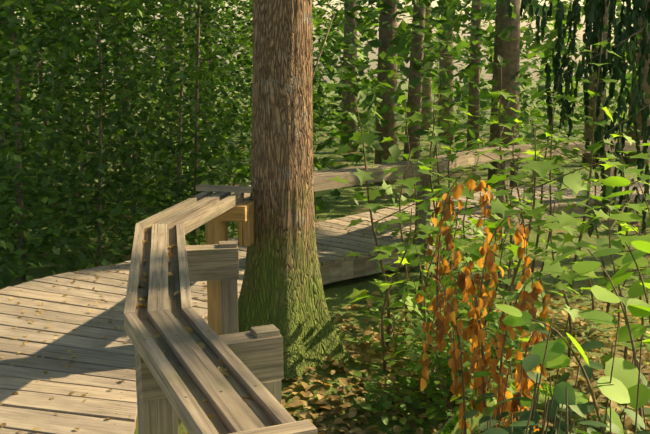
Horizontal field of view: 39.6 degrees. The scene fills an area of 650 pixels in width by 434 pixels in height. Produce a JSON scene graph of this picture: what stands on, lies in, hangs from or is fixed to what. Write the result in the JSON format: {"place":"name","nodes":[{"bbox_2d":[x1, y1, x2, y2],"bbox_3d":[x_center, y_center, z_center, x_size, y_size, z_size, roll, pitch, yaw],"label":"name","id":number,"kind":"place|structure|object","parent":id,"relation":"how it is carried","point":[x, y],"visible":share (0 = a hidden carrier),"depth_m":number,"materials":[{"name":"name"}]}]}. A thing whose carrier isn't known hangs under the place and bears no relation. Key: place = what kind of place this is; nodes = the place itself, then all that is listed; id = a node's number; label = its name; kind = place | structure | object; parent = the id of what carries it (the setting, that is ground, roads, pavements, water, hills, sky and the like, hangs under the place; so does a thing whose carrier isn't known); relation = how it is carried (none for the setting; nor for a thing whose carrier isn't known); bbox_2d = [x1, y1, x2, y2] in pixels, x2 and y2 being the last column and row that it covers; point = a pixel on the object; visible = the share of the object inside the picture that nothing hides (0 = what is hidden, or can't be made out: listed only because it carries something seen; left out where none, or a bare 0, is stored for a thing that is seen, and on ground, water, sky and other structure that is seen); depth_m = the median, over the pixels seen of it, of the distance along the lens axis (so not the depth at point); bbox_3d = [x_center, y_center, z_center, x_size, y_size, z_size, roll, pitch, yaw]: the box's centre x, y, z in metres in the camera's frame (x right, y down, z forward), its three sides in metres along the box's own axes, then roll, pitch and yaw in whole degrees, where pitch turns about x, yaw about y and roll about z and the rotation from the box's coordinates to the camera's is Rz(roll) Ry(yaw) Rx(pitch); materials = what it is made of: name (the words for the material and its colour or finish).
{"place":"outdoors","nodes":[
{"label":"outdoors","id":0,"kind":"place"},
{"bbox_2d":[0,0,370,289],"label":"hedge","id":1,"kind":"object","parent":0,"point":[45,174],"depth_m":8.21,"materials":[{"name":"green plant"}]},
{"bbox_2d":[205,200,253,334],"bbox_3d":[-0.528,0.484,4.726,0.328,1.137,0.187,0,12,1],"label":"wooden post","id":2,"kind":"object","parent":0,"point":[241,214],"visible":0.44,"depth_m":4.61,"materials":[{"name":"brown wood"}]},
{"bbox_2d":[0,0,632,81],"label":"sky","id":3,"kind":"structure","parent":0,"point":[371,56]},
{"bbox_2d":[0,81,649,433],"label":"ground","id":4,"kind":"structure","parent":0,"point":[336,293],"depth_m":8.05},
{"bbox_2d":[124,184,316,433],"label":"wooden railing","id":5,"kind":"object","parent":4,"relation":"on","point":[169,390],"visible":1,"depth_m":2.56,"materials":[{"name":"brown wood"}]},
{"bbox_2d":[238,0,356,383],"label":"spruce tree","id":6,"kind":"object","parent":4,"relation":"on","point":[282,290],"visible":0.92,"depth_m":4.64,"materials":[{"name":"brown plant"}]},
{"bbox_2d":[0,179,649,433],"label":"boardwalk","id":7,"kind":"structure","parent":4,"relation":"on","point":[96,374],"depth_m":5.10,"materials":[{"name":"brown wood"}]},
{"bbox_2d":[0,199,476,433],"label":"deck debris","id":8,"kind":"object","parent":7,"relation":"on","point":[189,330],"visible":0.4,"depth_m":4.41,"materials":[{"name":"brown plant"}]},
{"bbox_2d":[0,0,649,253],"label":"understorey foliage","id":9,"kind":"object","parent":4,"relation":"on","point":[399,41],"visible":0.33,"depth_m":13.46,"materials":[{"name":"green plant"}]},
{"bbox_2d":[0,0,649,188],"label":"forest trees","id":10,"kind":"object","parent":4,"relation":"on","point":[506,50],"visible":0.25,"depth_m":16.29,"materials":[{"name":"brown plant"}]},
{"bbox_2d":[21,0,632,126],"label":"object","id":11,"kind":"object","parent":4,"relation":"on","point":[434,85],"visible":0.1,"depth_m":39.12,"materials":[{"name":"white"}]},
{"bbox_2d":[185,283,649,433],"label":"leaf litter","id":12,"kind":"object","parent":4,"relation":"on","point":[345,404],"visible":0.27,"depth_m":4.75,"materials":[{"name":"plant"}]},
{"bbox_2d":[231,140,649,270],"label":"wooden railing","id":13,"kind":"object","parent":4,"relation":"on","point":[321,182],"visible":0.27,"depth_m":8.02,"materials":[{"name":"brown wood"}]},
{"bbox_2d":[334,271,553,433],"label":"plant","id":14,"kind":"object","parent":4,"relation":"on","point":[432,382],"depth_m":4.42,"materials":[{"name":"green plant"}]},
{"bbox_2d":[327,32,649,381],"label":"maple sapling","id":15,"kind":"object","parent":4,"relation":"on","point":[574,182],"depth_m":5.58,"materials":[{"name":"green plant"}]},
{"bbox_2d":[438,389,581,433],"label":"mossy log","id":16,"kind":"object","parent":4,"relation":"on","point":[473,422],"visible":0.29,"depth_m":3.92,"materials":[{"name":"green plant"}]},
{"bbox_2d":[440,378,568,433],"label":"moss tufts","id":17,"kind":"object","parent":16,"relation":"on","point":[456,419],"visible":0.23,"depth_m":3.92,"materials":[{"name":"green plant"}]},
{"bbox_2d":[463,330,649,433],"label":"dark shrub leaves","id":18,"kind":"object","parent":4,"relation":"on","point":[529,363],"visible":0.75,"depth_m":2.78,"materials":[{"name":"green plant"}]},
{"bbox_2d":[487,176,649,433],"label":"broad-leaved plant","id":19,"kind":"object","parent":4,"relation":"on","point":[623,388],"depth_m":2.81,"materials":[{"name":"green plant"}]},
{"bbox_2d":[505,0,649,236],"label":"conifer sprays","id":20,"kind":"object","parent":4,"relation":"on","point":[593,9],"visible":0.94,"depth_m":7.82,"materials":[{"name":"green plant"}]},
{"bbox_2d":[544,0,649,189],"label":"conifer tree","id":21,"kind":"object","parent":4,"relation":"on","point":[640,30],"visible":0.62,"depth_m":7.65,"materials":[{"name":"green plant"}]},
{"bbox_2d":[415,170,552,433],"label":"dead leaves","id":22,"kind":"object","parent":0,"point":[464,281],"depth_m":3.56,"materials":[{"name":"orange plant"}]}
]}

